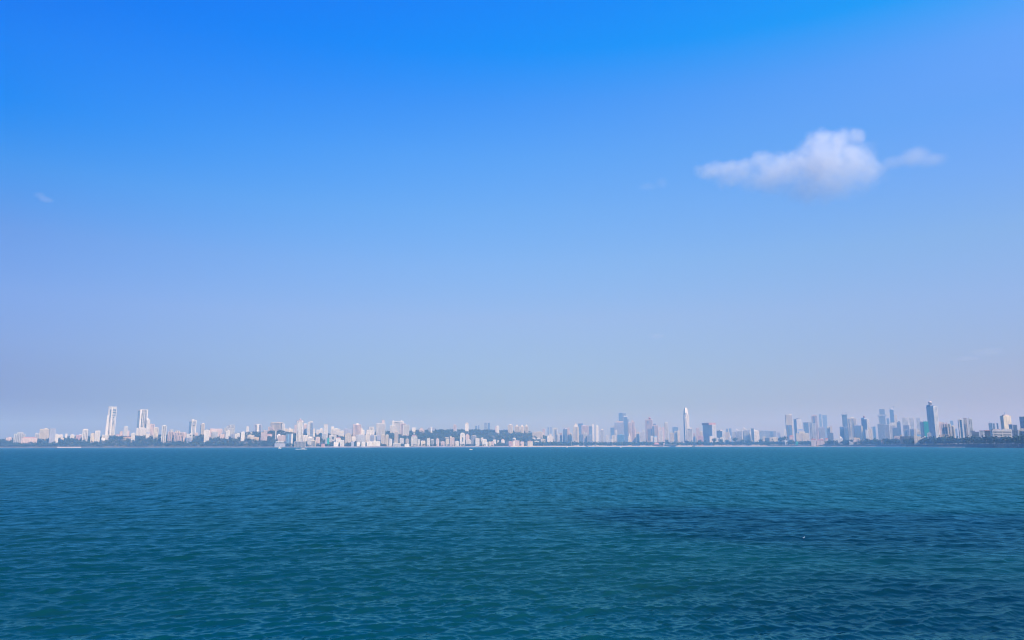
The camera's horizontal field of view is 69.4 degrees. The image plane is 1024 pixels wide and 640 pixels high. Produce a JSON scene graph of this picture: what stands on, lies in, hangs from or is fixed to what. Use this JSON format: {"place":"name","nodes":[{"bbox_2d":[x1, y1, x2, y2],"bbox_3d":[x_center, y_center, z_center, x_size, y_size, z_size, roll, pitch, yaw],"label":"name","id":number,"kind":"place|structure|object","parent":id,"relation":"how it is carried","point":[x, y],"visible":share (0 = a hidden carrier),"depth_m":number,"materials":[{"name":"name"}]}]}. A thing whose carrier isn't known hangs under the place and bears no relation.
{"place":"outdoors","nodes":[
{"label":"outdoors","id":0,"kind":"place"},
{"bbox_2d":[0,447,1023,639],"bbox_3d":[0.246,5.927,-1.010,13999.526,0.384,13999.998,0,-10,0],"label":"sea","id":1,"kind":"structure","parent":0,"point":[557,543],"depth_m":46.08,"materials":[{"name":"liquid"}]},
{"bbox_2d":[0,432,1023,447],"bbox_3d":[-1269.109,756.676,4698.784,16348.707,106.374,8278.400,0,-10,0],"label":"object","id":2,"kind":"structure","parent":0,"point":[244,442],"depth_m":3389.93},
{"bbox_2d":[13,432,25,442],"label":"apartment block","id":3,"kind":"structure","parent":2,"relation":"on","point":[18,436],"depth_m":3370.54,"materials":[{"name":"grey paint"}]},
{"bbox_2d":[21,437,36,443],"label":"hall","id":4,"kind":"structure","parent":2,"relation":"on","point":[24,440],"depth_m":3376.64,"materials":[{"name":"paint"}]},
{"bbox_2d":[39,428,49,440],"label":"hotel block","id":5,"kind":"structure","parent":2,"relation":"on","point":[43,434],"depth_m":3468.00,"materials":[{"name":"beige paint"}]},
{"bbox_2d":[48,429,55,442],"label":"apartment block","id":6,"kind":"structure","parent":2,"relation":"on","point":[52,432],"depth_m":3391.67,"materials":[{"name":"purple paint"}]},
{"bbox_2d":[82,429,88,440],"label":"apartment block","id":7,"kind":"structure","parent":2,"relation":"on","point":[85,434],"depth_m":3439.80,"materials":[{"name":"white paint"}]},
{"bbox_2d":[94,431,99,441],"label":"apartment block","id":8,"kind":"structure","parent":2,"relation":"on","point":[97,436],"depth_m":3408.50,"materials":[{"name":"white paint"}]},
{"bbox_2d":[105,406,116,436],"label":"apartment tower","id":9,"kind":"structure","parent":2,"relation":"on","point":[110,423],"depth_m":3624.03,"materials":[{"name":"white paint"}]},
{"bbox_2d":[137,409,147,427],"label":"apartment tower","id":10,"kind":"structure","parent":2,"relation":"on","point":[142,416],"depth_m":3634.18,"materials":[{"name":"white paint"}]},
{"bbox_2d":[136,427,149,437],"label":"apartment block","id":11,"kind":"structure","parent":2,"relation":"on","point":[141,431],"depth_m":3598.12,"materials":[{"name":"white paint"}]},
{"bbox_2d":[0,429,295,445],"bbox_3d":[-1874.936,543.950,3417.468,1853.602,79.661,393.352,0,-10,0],"label":"hill wood","id":12,"kind":"object","parent":2,"relation":"on","point":[67,440],"visible":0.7,"depth_m":3369.78,"materials":[{"name":"green plant"}]},
{"bbox_2d":[153,427,158,438],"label":"apartment tower","id":13,"kind":"structure","parent":2,"relation":"on","point":[155,434],"depth_m":3475.62,"materials":[{"name":"beige paint"}]},
{"bbox_2d":[161,425,166,442],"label":"apartment block","id":14,"kind":"structure","parent":2,"relation":"on","point":[163,433],"depth_m":3412.62,"materials":[{"name":"white paint"}]},
{"bbox_2d":[167,430,173,440],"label":"apartment block","id":15,"kind":"structure","parent":2,"relation":"on","point":[170,435],"depth_m":3430.90,"materials":[{"name":"paint"}]},
{"bbox_2d":[174,431,183,440],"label":"apartment block","id":16,"kind":"structure","parent":2,"relation":"on","point":[178,435],"depth_m":3411.38,"materials":[{"name":"paint"}]},
{"bbox_2d":[186,433,192,442],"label":"apartment block","id":17,"kind":"structure","parent":2,"relation":"on","point":[189,437],"depth_m":3383.97,"materials":[{"name":"white paint"}]},
{"bbox_2d":[82,446,299,447],"bbox_3d":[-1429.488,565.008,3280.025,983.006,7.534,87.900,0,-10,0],"label":"rocky shore","id":18,"kind":"structure","parent":2,"relation":"on","point":[193,447],"depth_m":3282.24,"materials":[{"name":"grey stone"}]},
{"bbox_2d":[188,419,196,436],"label":"apartment tower","id":19,"kind":"structure","parent":2,"relation":"on","point":[192,426],"depth_m":3582.22,"materials":[{"name":"white paint"}]},
{"bbox_2d":[200,423,204,436],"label":"apartment tower","id":20,"kind":"structure","parent":2,"relation":"on","point":[202,426],"depth_m":3570.90,"materials":[{"name":"beige paint"}]},
{"bbox_2d":[204,430,209,441],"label":"apartment block","id":21,"kind":"structure","parent":2,"relation":"on","point":[206,434],"depth_m":3393.71,"materials":[{"name":"white paint"}]},
{"bbox_2d":[209,429,222,437],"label":"apartment block","id":22,"kind":"structure","parent":2,"relation":"on","point":[219,431],"depth_m":3475.69,"materials":[{"name":"paint"}]},
{"bbox_2d":[223,425,234,434],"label":"apartment block","id":23,"kind":"structure","parent":2,"relation":"on","point":[231,428],"depth_m":3448.84,"materials":[{"name":"grey paint"}]},
{"bbox_2d":[254,424,261,433],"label":"apartment tower","id":24,"kind":"structure","parent":2,"relation":"on","point":[257,427],"depth_m":3553.46,"materials":[{"name":"white paint"}]},
{"bbox_2d":[261,430,266,440],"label":"apartment block","id":25,"kind":"structure","parent":2,"relation":"on","point":[264,436],"depth_m":3393.80,"materials":[{"name":"paint"}]},
{"bbox_2d":[268,422,285,432],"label":"apartment block","id":26,"kind":"structure","parent":2,"relation":"on","point":[276,426],"depth_m":3677.15,"materials":[{"name":"beige paint"}]},
{"bbox_2d":[274,441,284,446],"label":"club house","id":27,"kind":"structure","parent":2,"relation":"on","point":[279,443],"depth_m":3277.24,"materials":[{"name":"white paint"}]},
{"bbox_2d":[285,433,292,445],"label":"glass building","id":28,"kind":"structure","parent":2,"relation":"on","point":[289,438],"depth_m":3348.74,"materials":[{"name":"blue glass"}]},
{"bbox_2d":[296,419,303,440],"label":"apartment tower","id":29,"kind":"structure","parent":2,"relation":"on","point":[299,432],"depth_m":3392.54,"materials":[{"name":"white paint"}]},
{"bbox_2d":[294,441,305,446],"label":"pavilion","id":30,"kind":"structure","parent":2,"relation":"on","point":[299,443],"depth_m":3292.43,"materials":[{"name":"beige paint"}]},
{"bbox_2d":[307,421,312,436],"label":"apartment tower","id":31,"kind":"structure","parent":2,"relation":"on","point":[310,429],"depth_m":3577.57,"materials":[{"name":"white paint"}]},
{"bbox_2d":[329,435,336,441],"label":"apartment block","id":32,"kind":"structure","parent":2,"relation":"on","point":[332,438],"depth_m":3545.20,"materials":[{"name":"white paint"}]},
{"bbox_2d":[331,426,339,434],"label":"apartment block","id":33,"kind":"structure","parent":2,"relation":"on","point":[334,431],"depth_m":3699.88,"materials":[{"name":"white paint"}]},
{"bbox_2d":[345,433,350,442],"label":"apartment block","id":34,"kind":"structure","parent":2,"relation":"on","point":[348,437],"depth_m":3550.23,"materials":[{"name":"beige paint"}]},
{"bbox_2d":[352,423,360,436],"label":"apartment tower","id":35,"kind":"structure","parent":2,"relation":"on","point":[356,428],"depth_m":3598.73,"materials":[{"name":"paint"}]},
{"bbox_2d":[356,434,365,441],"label":"apartment block","id":36,"kind":"structure","parent":2,"relation":"on","point":[360,437],"depth_m":3587.65,"materials":[{"name":"grey paint"}]},
{"bbox_2d":[376,420,384,434],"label":"apartment block","id":37,"kind":"structure","parent":2,"relation":"on","point":[380,428],"depth_m":3751.00,"materials":[{"name":"white paint"}]},
{"bbox_2d":[260,430,525,445],"bbox_3d":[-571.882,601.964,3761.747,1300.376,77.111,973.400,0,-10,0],"label":"slope trees","id":38,"kind":"object","parent":2,"relation":"on","point":[349,444],"visible":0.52,"depth_m":3552.83,"materials":[{"name":"green plant"}]},
{"bbox_2d":[390,420,408,435],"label":"apartment complex","id":39,"kind":"structure","parent":2,"relation":"on","point":[401,427],"depth_m":3808.15,"materials":[{"name":"white paint"}]},
{"bbox_2d":[301,446,509,447],"bbox_3d":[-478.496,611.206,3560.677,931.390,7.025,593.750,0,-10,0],"label":"sea wall","id":40,"kind":"structure","parent":2,"relation":"on","point":[400,446],"depth_m":3414.57,"materials":[{"name":"stone"}]},
{"bbox_2d":[411,433,416,445],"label":"hotel block","id":41,"kind":"structure","parent":2,"relation":"on","point":[413,439],"depth_m":3486.39,"materials":[{"name":"white paint"}]},
{"bbox_2d":[460,433,464,445],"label":"apartment tower","id":42,"kind":"structure","parent":2,"relation":"on","point":[462,438],"depth_m":3700.38,"materials":[{"name":"white paint"}]},
{"bbox_2d":[375,429,567,442],"bbox_3d":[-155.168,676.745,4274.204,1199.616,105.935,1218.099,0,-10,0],"label":"ridge wood","id":43,"kind":"object","parent":2,"relation":"on","point":[509,437],"visible":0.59,"depth_m":4112.04,"materials":[{"name":"green plant"}]},
{"bbox_2d":[532,432,542,438],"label":"apartment block","id":44,"kind":"structure","parent":2,"relation":"on","point":[538,434],"depth_m":4426.31,"materials":[{"name":"beige paint"}]},
{"bbox_2d":[563,428,567,442],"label":"glass tower","id":45,"kind":"structure","parent":2,"relation":"on","point":[565,438],"depth_m":4486.00,"materials":[{"name":"blue glass"}]},
{"bbox_2d":[573,423,578,445],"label":"apartment tower","id":46,"kind":"structure","parent":2,"relation":"on","point":[575,433],"depth_m":4356.55,"materials":[{"name":"beige paint"}]},
{"bbox_2d":[581,425,588,445],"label":"apartment block","id":47,"kind":"structure","parent":2,"relation":"on","point":[584,428],"depth_m":4839.09,"materials":[{"name":"paint"}]},
{"bbox_2d":[596,425,598,445],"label":"apartment tower","id":48,"kind":"structure","parent":2,"relation":"on","point":[597,434],"depth_m":4441.01,"materials":[{"name":"white paint"}]},
{"bbox_2d":[600,429,603,445],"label":"apartment tower","id":49,"kind":"structure","parent":2,"relation":"on","point":[601,435],"depth_m":4486.04,"materials":[{"name":"grey paint"}]},
{"bbox_2d":[614,421,623,434],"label":"office block","id":50,"kind":"structure","parent":2,"relation":"on","point":[618,426],"depth_m":4935.98,"materials":[{"name":"purple paint"}]},
{"bbox_2d":[617,434,623,445],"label":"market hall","id":51,"kind":"structure","parent":2,"relation":"on","point":[620,437],"depth_m":4386.15,"materials":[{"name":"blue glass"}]},
{"bbox_2d":[619,412,625,445],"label":"glass tower","id":52,"kind":"structure","parent":2,"relation":"on","point":[621,416],"depth_m":5838.47,"materials":[{"name":"blue glass"}]},
{"bbox_2d":[624,416,628,445],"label":"glass tower","id":53,"kind":"structure","parent":2,"relation":"on","point":[626,422],"depth_m":5234.58,"materials":[{"name":"blue glass"}]},
{"bbox_2d":[631,420,635,445],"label":"apartment tower","id":54,"kind":"structure","parent":2,"relation":"on","point":[633,431],"depth_m":4639.56,"materials":[{"name":"paint"}]},
{"bbox_2d":[640,430,644,445],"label":"apartment block","id":55,"kind":"structure","parent":2,"relation":"on","point":[642,436],"depth_m":4581.49,"materials":[{"name":"grey paint"}]},
{"bbox_2d":[645,417,652,445],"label":"apartment tower","id":56,"kind":"structure","parent":2,"relation":"on","point":[648,424],"depth_m":4634.00,"materials":[{"name":"paint"}]},
{"bbox_2d":[533,440,771,444],"bbox_3d":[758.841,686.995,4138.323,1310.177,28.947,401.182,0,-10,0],"label":"beach trees","id":57,"kind":"object","parent":2,"relation":"on","point":[767,442],"visible":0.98,"depth_m":4180.64,"materials":[{"name":"green plant"}]},
{"bbox_2d":[652,424,658,441],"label":"apartment tower","id":58,"kind":"structure","parent":2,"relation":"on","point":[655,430],"depth_m":4537.14,"materials":[{"name":"paint"}]},
{"bbox_2d":[664,422,668,441],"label":"apartment tower","id":59,"kind":"structure","parent":2,"relation":"on","point":[666,431],"depth_m":4541.52,"materials":[{"name":"white paint"}]},
{"bbox_2d":[683,408,688,442],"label":"skyscraper","id":60,"kind":"structure","parent":2,"relation":"on","point":[685,419],"depth_m":4745.43,"materials":[{"name":"white paint"}]},
{"bbox_2d":[687,428,692,445],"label":"apartment block","id":61,"kind":"structure","parent":2,"relation":"on","point":[689,434],"depth_m":4436.41,"materials":[{"name":"white paint"}]},
{"bbox_2d":[702,423,715,445],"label":"office block","id":62,"kind":"structure","parent":2,"relation":"on","point":[709,429],"depth_m":4531.68,"materials":[{"name":"blue glass"}]},
{"bbox_2d":[717,430,724,441],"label":"office block","id":63,"kind":"structure","parent":2,"relation":"on","point":[720,433],"depth_m":4531.72,"materials":[{"name":"blue glass"}]},
{"bbox_2d":[736,429,742,445],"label":"apartment block","id":64,"kind":"structure","parent":2,"relation":"on","point":[739,435],"depth_m":4484.28,"materials":[{"name":"grey paint"}]},
{"bbox_2d":[743,427,750,445],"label":"apartment block","id":65,"kind":"structure","parent":2,"relation":"on","point":[746,434],"depth_m":4484.20,"materials":[{"name":"grey paint"}]},
{"bbox_2d":[751,428,758,444],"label":"apartment block","id":66,"kind":"structure","parent":2,"relation":"on","point":[754,435],"depth_m":4435.00,"materials":[{"name":"white paint"}]},
{"bbox_2d":[759,430,768,441],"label":"office block","id":67,"kind":"structure","parent":2,"relation":"on","point":[762,433],"depth_m":5326.23,"materials":[{"name":"grey paint"}]},
{"bbox_2d":[768,431,776,437],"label":"office block","id":68,"kind":"structure","parent":2,"relation":"on","point":[771,433],"depth_m":5126.98,"materials":[{"name":"purple paint"}]},
{"bbox_2d":[785,414,792,444],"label":"apartment tower","id":69,"kind":"structure","parent":2,"relation":"on","point":[789,424],"depth_m":4343.06,"materials":[{"name":"beige paint"}]},
{"bbox_2d":[794,418,801,444],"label":"office block","id":70,"kind":"structure","parent":2,"relation":"on","point":[797,423],"depth_m":4841.88,"materials":[{"name":"grey paint"}]},
{"bbox_2d":[796,432,808,444],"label":"hotel block","id":71,"kind":"structure","parent":2,"relation":"on","point":[802,436],"depth_m":3838.04,"materials":[{"name":"beige paint"}]},
{"bbox_2d":[803,422,809,440],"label":"glass tower","id":72,"kind":"structure","parent":2,"relation":"on","point":[806,426],"depth_m":4442.93,"materials":[{"name":"blue glass"}]},
{"bbox_2d":[809,422,813,440],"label":"apartment tower","id":73,"kind":"structure","parent":2,"relation":"on","point":[811,429],"depth_m":4198.02,"materials":[{"name":"grey paint"}]},
{"bbox_2d":[811,415,818,439],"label":"apartment tower","id":74,"kind":"structure","parent":2,"relation":"on","point":[814,418],"depth_m":4541.40,"materials":[{"name":"paint"}]},
{"bbox_2d":[818,427,824,439],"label":"apartment block","id":75,"kind":"structure","parent":2,"relation":"on","point":[821,432],"depth_m":3943.81,"materials":[{"name":"purple paint"}]},
{"bbox_2d":[822,415,826,437],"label":"glass tower","id":76,"kind":"structure","parent":2,"relation":"on","point":[824,418],"depth_m":6822.37,"materials":[{"name":"blue glass"}]},
{"bbox_2d":[839,426,844,439],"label":"glass tower","id":77,"kind":"structure","parent":2,"relation":"on","point":[842,435],"depth_m":3849.10,"materials":[{"name":"blue glass"}]},
{"bbox_2d":[841,410,847,434],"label":"unfinished tower","id":78,"kind":"structure","parent":2,"relation":"on","point":[844,420],"depth_m":4352.39,"materials":[{"name":"blue concrete"}]},
{"bbox_2d":[844,426,848,440],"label":"glass tower","id":79,"kind":"structure","parent":2,"relation":"on","point":[846,429],"depth_m":3828.87,"materials":[{"name":"blue glass"}]},
{"bbox_2d":[847,417,855,439],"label":"apartment tower","id":80,"kind":"structure","parent":2,"relation":"on","point":[851,422],"depth_m":4142.31,"materials":[{"name":"beige paint"}]},
{"bbox_2d":[854,425,861,439],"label":"glass tower","id":81,"kind":"structure","parent":2,"relation":"on","point":[857,431],"depth_m":3647.85,"materials":[{"name":"blue glass"}]},
{"bbox_2d":[769,435,954,444],"bbox_3d":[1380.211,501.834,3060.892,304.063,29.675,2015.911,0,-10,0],"label":"promenade trees","id":82,"kind":"object","parent":2,"relation":"on","point":[922,440],"visible":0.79,"depth_m":2799.81,"materials":[{"name":"green plant"}]},
{"bbox_2d":[861,416,868,444],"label":"apartment tower","id":83,"kind":"structure","parent":2,"relation":"on","point":[864,422],"depth_m":3855.50,"materials":[{"name":"grey paint"}]},
{"bbox_2d":[877,424,884,439],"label":"apartment block","id":84,"kind":"structure","parent":2,"relation":"on","point":[881,434],"depth_m":3649.05,"materials":[{"name":"grey paint"}]},
{"bbox_2d":[878,409,886,437],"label":"stepped tower","id":85,"kind":"structure","parent":2,"relation":"on","point":[882,417],"depth_m":4744.65,"materials":[{"name":"blue glass"}]},
{"bbox_2d":[884,424,890,438],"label":"apartment block","id":86,"kind":"structure","parent":2,"relation":"on","point":[887,430],"depth_m":3702.43,"materials":[{"name":"grey paint"}]},
{"bbox_2d":[889,408,893,422],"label":"glass tower","id":87,"kind":"structure","parent":2,"relation":"on","point":[891,410],"depth_m":4854.49,"materials":[{"name":"blue glass"}]},
{"bbox_2d":[889,423,895,438],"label":"apartment block","id":88,"kind":"structure","parent":2,"relation":"on","point":[891,425],"depth_m":3653.22,"materials":[{"name":"white paint"}]},
{"bbox_2d":[892,427,897,438],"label":"glass tower","id":89,"kind":"structure","parent":2,"relation":"on","point":[895,431],"depth_m":3256.10,"materials":[{"name":"blue glass"}]},
{"bbox_2d":[903,425,909,435],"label":"apartment block","id":90,"kind":"structure","parent":2,"relation":"on","point":[906,427],"depth_m":3157.84,"materials":[{"name":"purple paint"}]},
{"bbox_2d":[900,435,913,444],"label":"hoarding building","id":91,"kind":"structure","parent":2,"relation":"on","point":[901,438],"depth_m":2642.96,"materials":[{"name":"grey concrete"}]},
{"bbox_2d":[909,417,914,428],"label":"apartment tower","id":92,"kind":"structure","parent":2,"relation":"on","point":[911,422],"depth_m":4647.28,"materials":[{"name":"white paint"}]},
{"bbox_2d":[914,435,920,444],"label":"apartment block","id":93,"kind":"structure","parent":2,"relation":"on","point":[917,439],"depth_m":2443.85,"materials":[{"name":"beige paint"}]},
{"bbox_2d":[920,420,928,438],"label":"netted building","id":94,"kind":"structure","parent":2,"relation":"on","point":[924,428],"depth_m":2664.24,"materials":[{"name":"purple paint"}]},
{"bbox_2d":[926,401,939,437],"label":"apartment tower","id":95,"kind":"structure","parent":2,"relation":"on","point":[932,418],"depth_m":2864.10,"materials":[{"name":"blue glass"}]},
{"bbox_2d":[941,422,947,434],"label":"apartment block","id":96,"kind":"structure","parent":2,"relation":"on","point":[944,428],"depth_m":2468.40,"materials":[{"name":"paint"}]},
{"bbox_2d":[958,418,964,437],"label":"apartment tower","id":97,"kind":"structure","parent":2,"relation":"on","point":[961,427],"depth_m":2321.85,"materials":[{"name":"white paint"}]},
{"bbox_2d":[908,444,1023,447],"bbox_3d":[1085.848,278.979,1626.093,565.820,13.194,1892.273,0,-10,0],"label":"sea defence","id":98,"kind":"object","parent":2,"relation":"on","point":[986,446],"visible":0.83,"depth_m":1836.10,"materials":[{"name":"stone"}]},
{"bbox_2d":[963,418,968,443],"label":"apartment tower","id":99,"kind":"structure","parent":2,"relation":"on","point":[966,433],"depth_m":2273.16,"materials":[{"name":"white paint"}]},
{"bbox_2d":[968,418,972,436],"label":"apartment tower","id":100,"kind":"structure","parent":2,"relation":"on","point":[970,424],"depth_m":2253.74,"materials":[{"name":"white paint"}]},
{"bbox_2d":[947,433,1023,442],"bbox_3d":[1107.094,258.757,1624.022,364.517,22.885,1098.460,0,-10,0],"label":"avenue trees","id":101,"kind":"object","parent":2,"relation":"on","point":[986,439],"visible":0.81,"depth_m":1716.32,"materials":[{"name":"green plant"}]},
{"bbox_2d":[991,429,1011,443],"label":"banded building","id":102,"kind":"structure","parent":2,"relation":"on","point":[1002,432],"depth_m":1713.95,"materials":[{"name":"white paint"}]},
{"bbox_2d":[1000,412,1011,428],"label":"office block","id":103,"kind":"structure","parent":2,"relation":"on","point":[1005,420],"depth_m":2273.93,"materials":[{"name":"beige paint"}]},
{"bbox_2d":[0,0,1023,442],"label":"sky","id":104,"kind":"structure","parent":0,"point":[218,214],"materials":[{"name":"blue"}]},
{"bbox_2d":[510,446,905,446],"bbox_3d":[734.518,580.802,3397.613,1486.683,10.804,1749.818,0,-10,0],"label":"beach","id":105,"kind":"structure","parent":0,"point":[707,446],"depth_m":4009.55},
{"bbox_2d":[768,444,906,445],"bbox_3d":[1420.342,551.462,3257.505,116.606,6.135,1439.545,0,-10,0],"label":"dark revetment","id":106,"kind":"object","parent":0,"point":[848,445],"visible":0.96,"depth_m":3143.77,"materials":[{"name":"stone"}]},
{"bbox_3d":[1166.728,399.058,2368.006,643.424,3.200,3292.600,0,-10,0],"label":"promenade road","id":107,"kind":"structure","parent":0,"visible":0},
{"bbox_2d":[800,440,1023,444],"bbox_3d":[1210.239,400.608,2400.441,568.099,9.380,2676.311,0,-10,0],"label":"promenade shrubs","id":108,"kind":"object","parent":107,"relation":"on","point":[930,443],"visible":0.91,"depth_m":2180.59,"materials":[{"name":"green plant"}]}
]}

